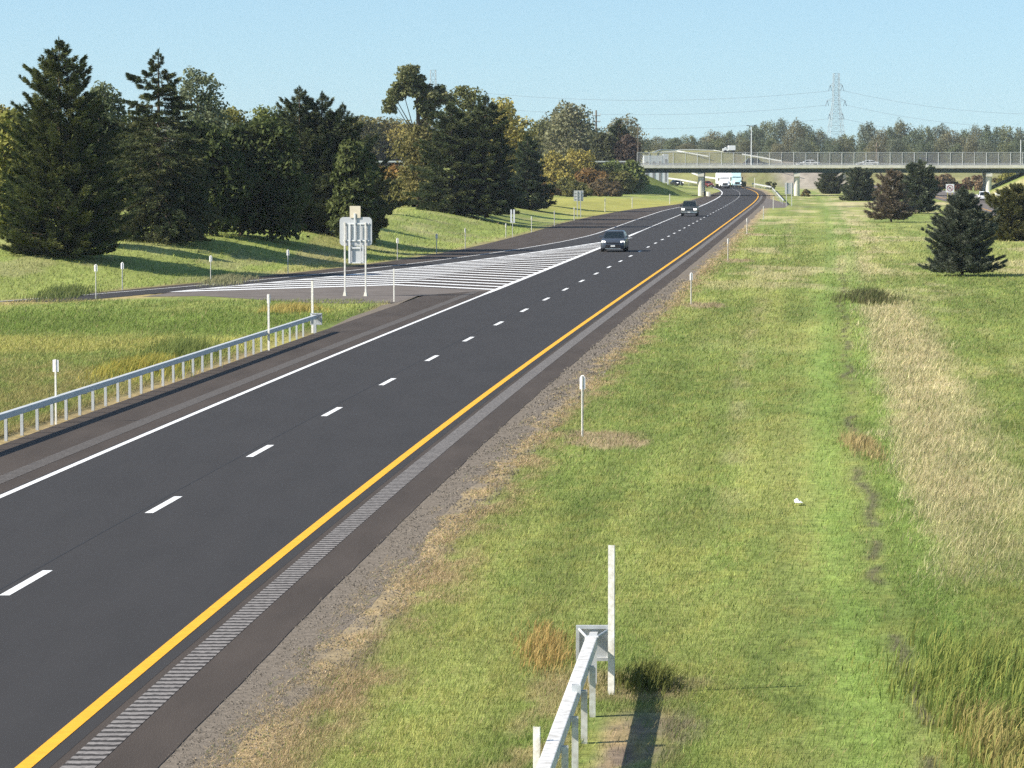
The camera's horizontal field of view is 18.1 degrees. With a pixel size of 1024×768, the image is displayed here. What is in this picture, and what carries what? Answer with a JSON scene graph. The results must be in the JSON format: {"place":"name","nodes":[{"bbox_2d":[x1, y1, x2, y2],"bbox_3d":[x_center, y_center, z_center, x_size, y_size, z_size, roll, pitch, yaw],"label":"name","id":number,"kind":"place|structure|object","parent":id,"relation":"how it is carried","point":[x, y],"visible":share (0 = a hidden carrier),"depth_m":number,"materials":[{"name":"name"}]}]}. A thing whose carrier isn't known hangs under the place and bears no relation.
{"place":"outdoors","nodes":[
{"label":"outdoors","id":0,"kind":"place"},
{"bbox_2d":[0,287,497,493],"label":"shoulder","id":1,"kind":"object","parent":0,"point":[28,458],"visible":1,"depth_m":94.89},
{"bbox_2d":[0,207,680,303],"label":"exit ramp","id":2,"kind":"structure","parent":0,"point":[500,263],"depth_m":199.43,"materials":[{"name":"grey asphalt"}]},
{"bbox_2d":[332,297,413,326],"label":"gravel verge","id":3,"kind":"structure","parent":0,"point":[380,308],"depth_m":148.22,"materials":[{"name":"grey gravel"}]},
{"bbox_2d":[0,186,759,767],"bbox_3d":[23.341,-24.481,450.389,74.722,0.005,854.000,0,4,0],"label":"road","id":4,"kind":"structure","parent":0,"point":[130,568],"depth_m":68.36,"materials":[{"name":"grey asphalt"}]},
{"bbox_2d":[599,230,628,251],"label":"crossover car","id":5,"kind":"object","parent":4,"relation":"on","point":[614,239],"visible":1,"depth_m":244.19,"materials":[{"name":"grey metal"}]},
{"bbox_2d":[680,201,698,215],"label":"pickup truck","id":6,"kind":"object","parent":4,"relation":"on","point":[689,207],"visible":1,"depth_m":396.31,"materials":[{"name":"grey paint"}]},
{"bbox_2d":[0,150,1023,767],"bbox_3d":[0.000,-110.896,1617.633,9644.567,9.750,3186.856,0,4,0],"label":"ground","id":7,"kind":"structure","parent":0,"point":[812,206],"depth_m":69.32,"materials":[{"name":"green plant"}]},
{"bbox_2d":[0,107,48,228],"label":"leafy tree","id":8,"kind":"object","parent":7,"relation":"on","point":[6,117],"visible":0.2,"depth_m":198.44,"materials":[{"name":"green plant"}]},
{"bbox_2d":[4,279,129,302],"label":"ramp weeds","id":9,"kind":"object","parent":7,"relation":"on","point":[61,291],"visible":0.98,"depth_m":165.16,"materials":[{"name":"green plant"}]},
{"bbox_2d":[0,37,142,256],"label":"spruce tree","id":10,"kind":"object","parent":7,"relation":"on","point":[68,178],"visible":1,"depth_m":189.19,"materials":[{"name":"green plant"}]},
{"bbox_2d":[76,101,133,235],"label":"spruce tree","id":11,"kind":"object","parent":7,"relation":"on","point":[112,126],"visible":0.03,"depth_m":212.94,"materials":[{"name":"green plant"}]},
{"bbox_2d":[87,80,132,179],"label":"leafy tree","id":12,"kind":"object","parent":7,"relation":"on","point":[111,100],"visible":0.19,"depth_m":268.50,"materials":[{"name":"green plant"}]},
{"bbox_2d":[67,351,232,386],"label":"rail weeds","id":13,"kind":"object","parent":7,"relation":"on","point":[122,366],"visible":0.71,"depth_m":105.06,"materials":[{"name":"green plant"}]},
{"bbox_2d":[0,313,321,440],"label":"guide rail","id":14,"kind":"object","parent":7,"relation":"on","point":[314,319],"visible":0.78,"depth_m":96.91,"materials":[{"name":"metal"}]},
{"bbox_2d":[103,48,224,245],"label":"spruce tree","id":15,"kind":"object","parent":7,"relation":"on","point":[158,213],"visible":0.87,"depth_m":207.81,"materials":[{"name":"green plant"}]},
{"bbox_2d":[103,334,264,368],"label":"rail weeds","id":16,"kind":"object","parent":7,"relation":"on","point":[183,346],"visible":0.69,"depth_m":114.62,"materials":[{"name":"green plant"}]},
{"bbox_2d":[151,149,217,236],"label":"leafy tree","id":17,"kind":"object","parent":7,"relation":"on","point":[204,190],"visible":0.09,"depth_m":212.91,"materials":[{"name":"green plant"}]},
{"bbox_2d":[162,65,240,159],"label":"leafy tree","id":18,"kind":"object","parent":7,"relation":"on","point":[207,109],"visible":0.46,"depth_m":260.24,"materials":[{"name":"green plant"}]},
{"bbox_2d":[184,120,258,235],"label":"leafy tree","id":19,"kind":"object","parent":7,"relation":"on","point":[235,182],"visible":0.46,"depth_m":220.42,"materials":[{"name":"green plant"}]},
{"bbox_2d":[193,271,262,287],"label":"ramp weeds","id":20,"kind":"object","parent":7,"relation":"on","point":[226,278],"visible":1,"depth_m":183.69,"materials":[{"name":"green plant"}]},
{"bbox_2d":[213,106,250,127],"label":"leafy tree","id":21,"kind":"object","parent":7,"relation":"on","point":[236,116],"visible":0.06,"depth_m":298.40,"materials":[{"name":"green plant"}]},
{"bbox_2d":[213,122,283,235],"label":"leafy tree","id":22,"kind":"object","parent":7,"relation":"on","point":[239,137],"visible":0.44,"depth_m":224.12,"materials":[{"name":"green plant"}]},
{"bbox_2d":[0,205,536,436],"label":"grass","id":23,"kind":"structure","parent":7,"relation":"on","point":[14,421],"depth_m":136.34,"materials":[{"name":"green plant"}]},
{"bbox_2d":[246,104,290,125],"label":"leafy tree","id":24,"kind":"object","parent":7,"relation":"on","point":[262,113],"visible":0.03,"depth_m":298.13,"materials":[{"name":"green plant"}]},
{"bbox_2d":[229,117,313,240],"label":"leafy tree","id":25,"kind":"object","parent":7,"relation":"on","point":[292,197],"visible":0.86,"depth_m":224.54,"materials":[{"name":"green plant"}]},
{"bbox_2d":[253,301,338,314],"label":"rail weeds","id":26,"kind":"object","parent":7,"relation":"on","point":[291,307],"visible":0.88,"depth_m":147.71,"materials":[{"name":"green plant"}]},
{"bbox_2d":[275,85,409,231],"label":"spruce tree","id":27,"kind":"object","parent":7,"relation":"on","point":[319,136],"visible":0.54,"depth_m":243.04,"materials":[{"name":"green plant"}]},
{"bbox_2d":[325,138,384,243],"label":"leafy tree","id":28,"kind":"object","parent":7,"relation":"on","point":[357,162],"visible":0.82,"depth_m":234.77,"materials":[{"name":"green plant"}]},
{"bbox_2d":[340,206,371,295],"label":"exit sign","id":29,"kind":"object","parent":7,"relation":"on","point":[355,232],"visible":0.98,"depth_m":164.88,"materials":[{"name":"metal"}]},
{"bbox_2d":[342,115,392,164],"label":"leafy tree","id":30,"kind":"object","parent":7,"relation":"on","point":[370,128],"visible":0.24,"depth_m":635.71,"materials":[{"name":"green plant"}]},
{"bbox_2d":[368,169,391,238],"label":"leafy tree","id":31,"kind":"object","parent":7,"relation":"on","point":[381,219],"visible":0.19,"depth_m":244.18,"materials":[{"name":"green plant"}]},
{"bbox_2d":[372,137,401,164],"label":"leafy tree","id":32,"kind":"object","parent":7,"relation":"on","point":[389,147],"visible":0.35,"depth_m":636.76,"materials":[{"name":"green plant"}]},
{"bbox_2d":[373,116,410,144],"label":"leafy tree","id":33,"kind":"object","parent":7,"relation":"on","point":[389,125],"visible":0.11,"depth_m":651.23,"materials":[{"name":"green plant"}]},
{"bbox_2d":[378,178,406,206],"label":"autumn bush","id":34,"kind":"object","parent":7,"relation":"on","point":[393,191],"visible":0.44,"depth_m":346.01,"materials":[{"name":"green plant"}]},
{"bbox_2d":[50,186,765,767],"bbox_3d":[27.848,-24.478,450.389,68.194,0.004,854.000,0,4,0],"label":"road shoulder","id":35,"kind":"object","parent":7,"relation":"on","point":[166,710],"visible":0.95,"depth_m":52.27},
{"bbox_2d":[386,120,430,164],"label":"leafy tree","id":36,"kind":"object","parent":7,"relation":"on","point":[404,129],"visible":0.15,"depth_m":641.97,"materials":[{"name":"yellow plant"}]},
{"bbox_2d":[385,124,437,200],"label":"leafy tree","id":37,"kind":"object","parent":7,"relation":"on","point":[411,152],"visible":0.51,"depth_m":338.12,"materials":[{"name":"green plant"}]},
{"bbox_2d":[381,63,455,206],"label":"leafy tree","id":38,"kind":"object","parent":7,"relation":"on","point":[412,83],"visible":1,"depth_m":343.15,"materials":[{"name":"green plant"}]},
{"bbox_2d":[158,195,770,767],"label":"gravel verge","id":39,"kind":"structure","parent":7,"relation":"on","point":[280,655],"depth_m":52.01,"materials":[{"name":"grey gravel"}]},
{"bbox_2d":[403,93,528,219],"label":"spruce tree","id":40,"kind":"object","parent":7,"relation":"on","point":[468,185],"visible":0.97,"depth_m":329.08,"materials":[{"name":"green plant"}]},
{"bbox_2d":[440,84,492,171],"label":"leafy tree","id":41,"kind":"object","parent":7,"relation":"on","point":[468,102],"visible":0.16,"depth_m":369.49,"materials":[{"name":"green plant"}]},
{"bbox_2d":[187,228,759,767],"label":"dry straw","id":42,"kind":"object","parent":7,"relation":"on","point":[347,642],"visible":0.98,"depth_m":51.38,"materials":[{"name":"beige plant"}]},
{"bbox_2d":[488,96,539,184],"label":"leafy tree","id":43,"kind":"object","parent":7,"relation":"on","point":[514,134],"visible":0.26,"depth_m":427.17,"materials":[{"name":"green plant"}]},
{"bbox_2d":[506,132,557,209],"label":"spruce tree","id":44,"kind":"object","parent":7,"relation":"on","point":[526,168],"visible":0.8,"depth_m":396.17,"materials":[{"name":"green plant"}]},
{"bbox_2d":[496,616,575,694],"bbox_3d":[0.400,3.663,45.853,1.500,0.336,7.991,0,4,0],"label":"grass tuft","id":45,"kind":"object","parent":7,"relation":"on","point":[553,644],"visible":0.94,"depth_m":45.38,"materials":[{"name":"brown plant"}]},
{"bbox_2d":[533,726,539,767],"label":"marker post","id":46,"kind":"object","parent":7,"relation":"on","point":[536,744],"visible":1,"depth_m":34.83,"materials":[{"name":"paint"}]},
{"bbox_2d":[528,120,567,159],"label":"leafy tree","id":47,"kind":"object","parent":7,"relation":"on","point":[540,128],"visible":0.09,"depth_m":685.98,"materials":[{"name":"green plant"}]},
{"bbox_2d":[540,150,574,181],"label":"autumn bush","id":48,"kind":"object","parent":7,"relation":"on","point":[556,162],"visible":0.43,"depth_m":591.36,"materials":[{"name":"yellow plant"}]},
{"bbox_2d":[543,170,575,193],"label":"autumn bush","id":49,"kind":"object","parent":7,"relation":"on","point":[552,176],"visible":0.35,"depth_m":572.83,"materials":[{"name":"yellow plant"}]},
{"bbox_2d":[535,99,596,158],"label":"leafy tree","id":50,"kind":"object","parent":7,"relation":"on","point":[567,120],"visible":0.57,"depth_m":663.68,"materials":[{"name":"green plant"}]},
{"bbox_2d":[536,625,607,767],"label":"guide rail","id":51,"kind":"object","parent":7,"relation":"on","point":[591,645],"visible":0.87,"depth_m":38.52,"materials":[{"name":"white metal"}]},
{"bbox_2d":[561,184,592,196],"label":"autumn bush","id":52,"kind":"object","parent":7,"relation":"on","point":[569,192],"visible":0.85,"depth_m":545.89,"materials":[{"name":"green plant"}]},
{"bbox_2d":[565,147,597,172],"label":"autumn bush","id":53,"kind":"object","parent":7,"relation":"on","point":[579,161],"visible":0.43,"depth_m":597.17,"materials":[{"name":"yellow plant"}]},
{"bbox_2d":[574,167,610,184],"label":"autumn bush","id":54,"kind":"object","parent":7,"relation":"on","point":[587,175],"visible":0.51,"depth_m":584.87,"materials":[{"name":"brown plant"}]},
{"bbox_2d":[589,132,617,164],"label":"leafy tree","id":55,"kind":"object","parent":7,"relation":"on","point":[603,144],"visible":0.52,"depth_m":644.98,"materials":[{"name":"green plant"}]},
{"bbox_2d":[593,182,622,196],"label":"autumn bush","id":56,"kind":"object","parent":7,"relation":"on","point":[607,189],"visible":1,"depth_m":557.90,"materials":[{"name":"brown plant"}]},
{"bbox_2d":[608,545,614,694],"bbox_3d":[1.303,3.141,42.036,0.085,2.071,0.034,1,4,18],"label":"marker post","id":57,"kind":"object","parent":7,"relation":"on","point":[611,617],"visible":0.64,"depth_m":42.02,"materials":[{"name":"paint"}]},
{"bbox_2d":[608,119,631,159],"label":"leafy tree","id":58,"kind":"object","parent":7,"relation":"on","point":[616,128],"visible":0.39,"depth_m":646.96,"materials":[{"name":"green plant"}]},
{"bbox_2d":[601,158,639,192],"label":"autumn bush","id":59,"kind":"object","parent":7,"relation":"on","point":[616,165],"visible":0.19,"depth_m":605.58,"materials":[{"name":"green plant"}]},
{"bbox_2d":[609,170,639,193],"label":"autumn bush","id":60,"kind":"object","parent":7,"relation":"on","point":[627,181],"visible":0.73,"depth_m":589.30,"materials":[{"name":"green plant"}]},
{"bbox_2d":[612,134,642,164],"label":"leafy tree","id":61,"kind":"object","parent":7,"relation":"on","point":[629,148],"visible":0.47,"depth_m":642.71,"materials":[{"name":"brown plant"}]},
{"bbox_2d":[601,113,656,162],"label":"distant tree","id":62,"kind":"object","parent":7,"relation":"on","point":[636,131],"visible":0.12,"depth_m":812.88,"materials":[{"name":"green plant"}]},
{"bbox_2d":[624,159,649,187],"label":"autumn bush","id":63,"kind":"object","parent":7,"relation":"on","point":[633,164],"visible":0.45,"depth_m":609.24,"materials":[{"name":"green plant"}]},
{"bbox_2d":[586,654,697,702],"bbox_3d":[1.722,3.826,42.651,1.512,0.459,2.899,0,4,0],"label":"grass tuft","id":64,"kind":"object","parent":7,"relation":"on","point":[647,674],"visible":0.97,"depth_m":42.49,"materials":[{"name":"green plant"}]},
{"bbox_2d":[643,155,662,181],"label":"shed","id":65,"kind":"structure","parent":7,"relation":"on","point":[656,159],"depth_m":740.22,"materials":[{"name":"grey"}]},
{"bbox_2d":[735,137,760,155],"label":"distant tree","id":66,"kind":"object","parent":7,"relation":"on","point":[743,145],"visible":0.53,"depth_m":1128.29,"materials":[{"name":"green plant"}]},
{"bbox_2d":[737,126,771,156],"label":"distant tree","id":67,"kind":"object","parent":7,"relation":"on","point":[757,135],"visible":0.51,"depth_m":1201.66,"materials":[{"name":"green plant"}]},
{"bbox_2d":[757,120,779,143],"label":"distant tree","id":68,"kind":"object","parent":7,"relation":"on","point":[767,127],"visible":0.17,"depth_m":1257.74,"materials":[{"name":"green plant"}]},
{"bbox_2d":[767,142,793,161],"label":"distant tree","id":69,"kind":"object","parent":7,"relation":"on","point":[781,156],"visible":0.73,"depth_m":1078.63,"materials":[{"name":"green plant"}]},
{"bbox_2d":[782,117,808,161],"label":"distant tree","id":70,"kind":"object","parent":7,"relation":"on","point":[794,135],"visible":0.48,"depth_m":1201.35,"materials":[{"name":"green plant"}]},
{"bbox_2d":[789,137,816,162],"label":"distant tree","id":71,"kind":"object","parent":7,"relation":"on","point":[805,147],"visible":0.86,"depth_m":1080.68,"materials":[{"name":"green plant"}]},
{"bbox_2d":[814,173,848,193],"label":"median conifer","id":72,"kind":"object","parent":7,"relation":"on","point":[828,183],"visible":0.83,"depth_m":657.35,"materials":[{"name":"green plant"}]},
{"bbox_2d":[640,165,1023,195],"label":"overpass bridge","id":73,"kind":"structure","parent":7,"relation":"on","point":[986,171],"depth_m":621.00,"materials":[{"name":"concrete"}]},
{"bbox_2d":[637,152,1023,164],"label":"chain link fence","id":74,"kind":"object","parent":73,"relation":"on","point":[829,152],"visible":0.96,"depth_m":620.23,"materials":[{"name":"metal"}]},
{"bbox_2d":[640,163,1023,163],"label":"bridge railing","id":75,"kind":"object","parent":73,"relation":"on","point":[827,163],"visible":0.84,"depth_m":621.15,"materials":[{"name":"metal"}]},
{"bbox_2d":[820,143,848,162],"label":"distant tree","id":76,"kind":"object","parent":7,"relation":"on","point":[836,156],"visible":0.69,"depth_m":1130.76,"materials":[{"name":"green plant"}]},
{"bbox_2d":[825,73,846,145],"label":"transmission pylon","id":77,"kind":"object","parent":7,"relation":"on","point":[831,111],"visible":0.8,"depth_m":1474.11,"materials":[{"name":"silver metal"}]},
{"bbox_2d":[829,136,853,162],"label":"distant tree","id":78,"kind":"object","parent":7,"relation":"on","point":[845,145],"visible":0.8,"depth_m":1133.11,"materials":[{"name":"green plant"}]},
{"bbox_2d":[839,167,876,200],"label":"median conifer","id":79,"kind":"object","parent":7,"relation":"on","point":[860,186],"visible":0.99,"depth_m":545.35,"materials":[{"name":"green plant"}]},
{"bbox_2d":[830,427,894,469],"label":"ditch weeds","id":80,"kind":"object","parent":7,"relation":"on","point":[863,442],"visible":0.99,"depth_m":77.65,"materials":[{"name":"beige plant"}]},
{"bbox_2d":[854,121,877,159],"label":"distant tree","id":81,"kind":"object","parent":7,"relation":"on","point":[868,133],"visible":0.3,"depth_m":1302.36,"materials":[{"name":"green plant"}]},
{"bbox_2d":[808,285,933,306],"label":"ditch weeds","id":82,"kind":"object","parent":7,"relation":"on","point":[870,295],"visible":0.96,"depth_m":157.77,"materials":[{"name":"green plant"}]},
{"bbox_2d":[860,138,887,162],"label":"distant tree","id":83,"kind":"object","parent":7,"relation":"on","point":[870,148],"visible":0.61,"depth_m":1083.20,"materials":[{"name":"green plant"}]},
{"bbox_2d":[862,169,917,221],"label":"median conifer","id":84,"kind":"object","parent":7,"relation":"on","point":[889,204],"visible":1,"depth_m":359.42,"materials":[{"name":"green plant"}]},
{"bbox_2d":[883,137,909,162],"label":"distant tree","id":85,"kind":"object","parent":7,"relation":"on","point":[902,147],"visible":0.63,"depth_m":1077.66,"materials":[{"name":"green plant"}]},
{"bbox_2d":[901,129,924,159],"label":"distant tree","id":86,"kind":"object","parent":7,"relation":"on","point":[916,133],"visible":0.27,"depth_m":1200.62,"materials":[{"name":"green plant"}]},
{"bbox_2d":[900,158,942,212],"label":"median conifer","id":87,"kind":"object","parent":7,"relation":"on","point":[922,198],"visible":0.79,"depth_m":418.08,"materials":[{"name":"green plant"}]},
{"bbox_2d":[912,140,939,161],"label":"distant tree","id":88,"kind":"object","parent":7,"relation":"on","point":[924,147],"visible":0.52,"depth_m":1126.23,"materials":[{"name":"green plant"}]},
{"bbox_2d":[931,137,948,162],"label":"distant tree","id":89,"kind":"object","parent":7,"relation":"on","point":[940,146],"visible":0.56,"depth_m":1135.04,"materials":[{"name":"green plant"}]},
{"bbox_2d":[934,173,958,190],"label":"roadside bush","id":90,"kind":"object","parent":7,"relation":"on","point":[946,178],"visible":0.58,"depth_m":727.32,"materials":[{"name":"brown plant"}]},
{"bbox_2d":[935,127,967,162],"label":"distant tree","id":91,"kind":"object","parent":7,"relation":"on","point":[950,138],"visible":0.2,"depth_m":1200.28,"materials":[{"name":"green plant"}]},
{"bbox_2d":[943,142,970,162],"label":"distant tree","id":92,"kind":"object","parent":7,"relation":"on","point":[956,157],"visible":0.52,"depth_m":1118.96,"materials":[{"name":"green plant"}]},
{"bbox_2d":[895,682,1023,767],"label":"tall grass","id":93,"kind":"structure","parent":7,"relation":"on","point":[996,747],"depth_m":37.99,"materials":[{"name":"beige plant"}]},
{"bbox_2d":[917,185,1007,274],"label":"median conifer","id":94,"kind":"object","parent":7,"relation":"on","point":[963,228],"visible":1,"depth_m":192.69,"materials":[{"name":"green plant"}]},
{"bbox_2d":[961,134,983,162],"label":"distant tree","id":95,"kind":"object","parent":7,"relation":"on","point":[969,146],"visible":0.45,"depth_m":1089.74,"materials":[{"name":"green plant"}]},
{"bbox_2d":[962,175,982,190],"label":"roadside bush","id":96,"kind":"object","parent":7,"relation":"on","point":[977,184],"visible":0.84,"depth_m":716.30,"materials":[{"name":"brown plant"}]},
{"bbox_2d":[972,141,1001,173],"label":"distant tree","id":97,"kind":"object","parent":7,"relation":"on","point":[991,158],"visible":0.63,"depth_m":1076.37,"materials":[{"name":"green plant"}]},
{"bbox_2d":[975,124,1006,173],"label":"distant tree","id":98,"kind":"object","parent":7,"relation":"on","point":[986,135],"visible":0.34,"depth_m":1199.40,"materials":[{"name":"green plant"}]},
{"bbox_2d":[981,181,1023,240],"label":"median conifer","id":99,"kind":"object","parent":7,"relation":"on","point":[1008,202],"visible":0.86,"depth_m":276.64,"materials":[{"name":"green plant"}]},
{"bbox_2d":[994,142,1018,173],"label":"distant tree","id":100,"kind":"object","parent":7,"relation":"on","point":[1005,157],"visible":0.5,"depth_m":1090.39,"materials":[{"name":"green plant"}]},
{"bbox_2d":[996,125,1022,173],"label":"distant tree","id":101,"kind":"object","parent":7,"relation":"on","point":[1005,134],"visible":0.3,"depth_m":1263.47,"materials":[{"name":"green plant"}]},
{"bbox_2d":[0,0,1023,151],"label":"sky","id":102,"kind":"structure","parent":0,"point":[960,55],"materials":[{"name":"blue"}]},
{"bbox_2d":[648,191,720,207],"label":"shoulder","id":103,"kind":"object","parent":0,"point":[700,201],"visible":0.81,"depth_m":551.60},
{"bbox_2d":[819,609,1023,767],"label":"tall grass","id":104,"kind":"structure","parent":0,"point":[955,658],"depth_m":42.65,"materials":[{"name":"green plant"}]},
{"bbox_2d":[848,287,1023,604],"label":"dead grass","id":105,"kind":"structure","parent":0,"point":[908,470],"depth_m":77.17,"materials":[{"name":"beige plant"}]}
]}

